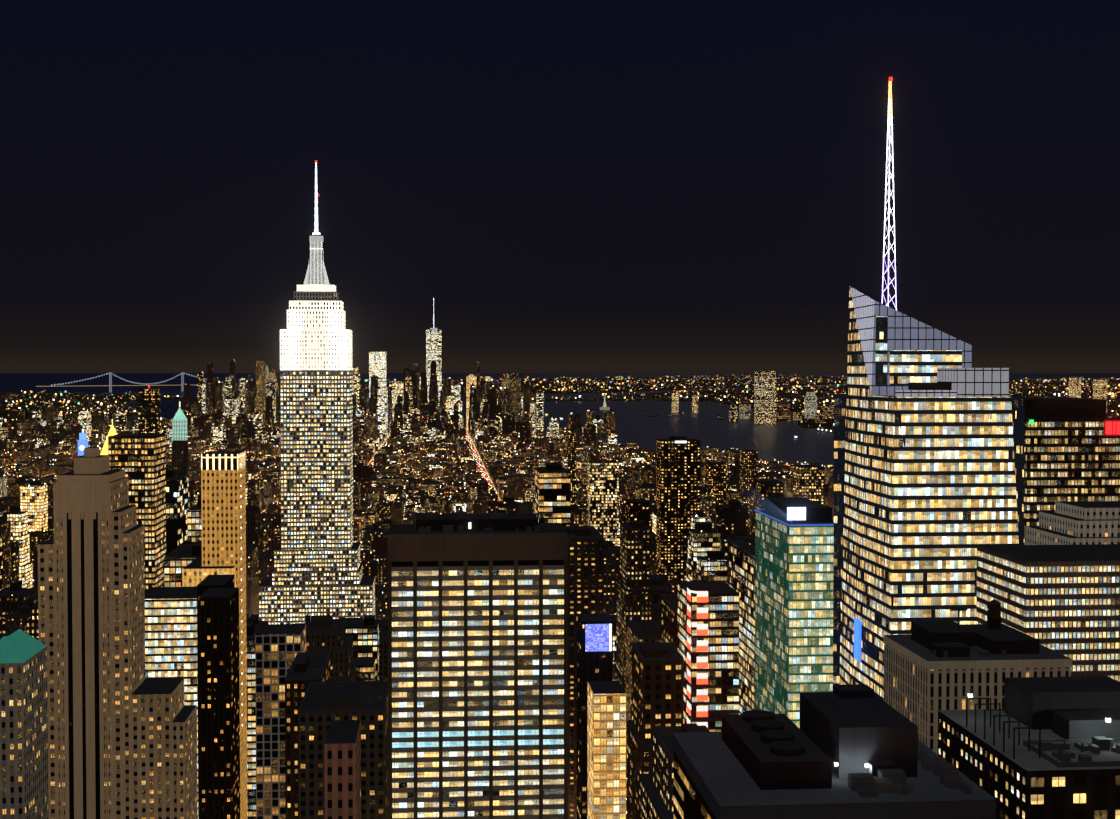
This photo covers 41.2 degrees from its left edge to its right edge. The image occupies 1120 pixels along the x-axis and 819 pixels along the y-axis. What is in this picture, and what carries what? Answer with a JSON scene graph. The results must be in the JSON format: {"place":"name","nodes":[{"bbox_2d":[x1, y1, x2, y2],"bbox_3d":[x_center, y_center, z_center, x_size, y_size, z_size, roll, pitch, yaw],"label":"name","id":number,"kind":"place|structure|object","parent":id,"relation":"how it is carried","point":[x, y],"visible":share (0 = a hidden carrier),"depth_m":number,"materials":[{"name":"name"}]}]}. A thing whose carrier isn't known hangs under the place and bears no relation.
{"place":"outdoors","nodes":[
{"label":"outdoors","id":0,"kind":"place"},
{"bbox_2d":[255,434,789,818],"bbox_3d":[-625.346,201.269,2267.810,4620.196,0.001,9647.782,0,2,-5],"label":"street","id":1,"kind":"structure","parent":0,"point":[483,470],"depth_m":4011.59,"materials":[{"name":"grey asphalt"}]},
{"bbox_2d":[0,359,833,818],"bbox_3d":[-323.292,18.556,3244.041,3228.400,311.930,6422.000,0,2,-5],"label":"city blocks","id":2,"kind":"structure","parent":1,"relation":"on","point":[338,669],"depth_m":1573.38,"materials":[{"name":"brown concrete"}]},
{"bbox_2d":[0,77,1119,818],"bbox_3d":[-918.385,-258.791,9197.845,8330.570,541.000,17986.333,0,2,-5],"label":"skyscrapers","id":3,"kind":"structure","parent":1,"relation":"on","point":[938,567],"depth_m":576.25,"materials":[{"name":"concrete"}]},
{"bbox_2d":[834,693,1110,766],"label":"rooftop lights","id":4,"kind":"object","parent":3,"relation":"attached to","point":[1107,719],"visible":1,"depth_m":344.48},
{"bbox_3d":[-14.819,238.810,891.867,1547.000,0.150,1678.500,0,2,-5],"label":"pavement kerbs","id":5,"kind":"structure","parent":1,"relation":"on","visible":0},
{"bbox_2d":[6,431,787,512],"bbox_3d":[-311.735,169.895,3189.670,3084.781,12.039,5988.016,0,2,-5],"label":"street lamps","id":6,"kind":"object","parent":5,"relation":"on","point":[440,448],"visible":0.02,"depth_m":4137.66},
{"bbox_2d":[0,373,1119,464],"bbox_3d":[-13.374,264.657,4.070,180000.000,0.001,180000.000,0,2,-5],"label":"water","id":7,"kind":"structure","parent":0,"point":[778,442],"depth_m":9928.79,"materials":[{"name":"black liquid"}]},
{"bbox_2d":[0,376,1119,429],"bbox_3d":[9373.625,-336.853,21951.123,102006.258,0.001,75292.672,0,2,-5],"label":"land","id":8,"kind":"structure","parent":0,"point":[90,402],"depth_m":15868.28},
{"bbox_2d":[5,374,1119,437],"bbox_3d":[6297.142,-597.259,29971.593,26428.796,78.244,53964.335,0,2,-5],"label":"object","id":9,"kind":"object","parent":8,"relation":"on","point":[792,379],"visible":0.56,"depth_m":21059.12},
{"bbox_2d":[0,0,1119,372],"label":"sky","id":10,"kind":"structure","parent":0,"point":[572,186],"materials":[{"name":"black"}]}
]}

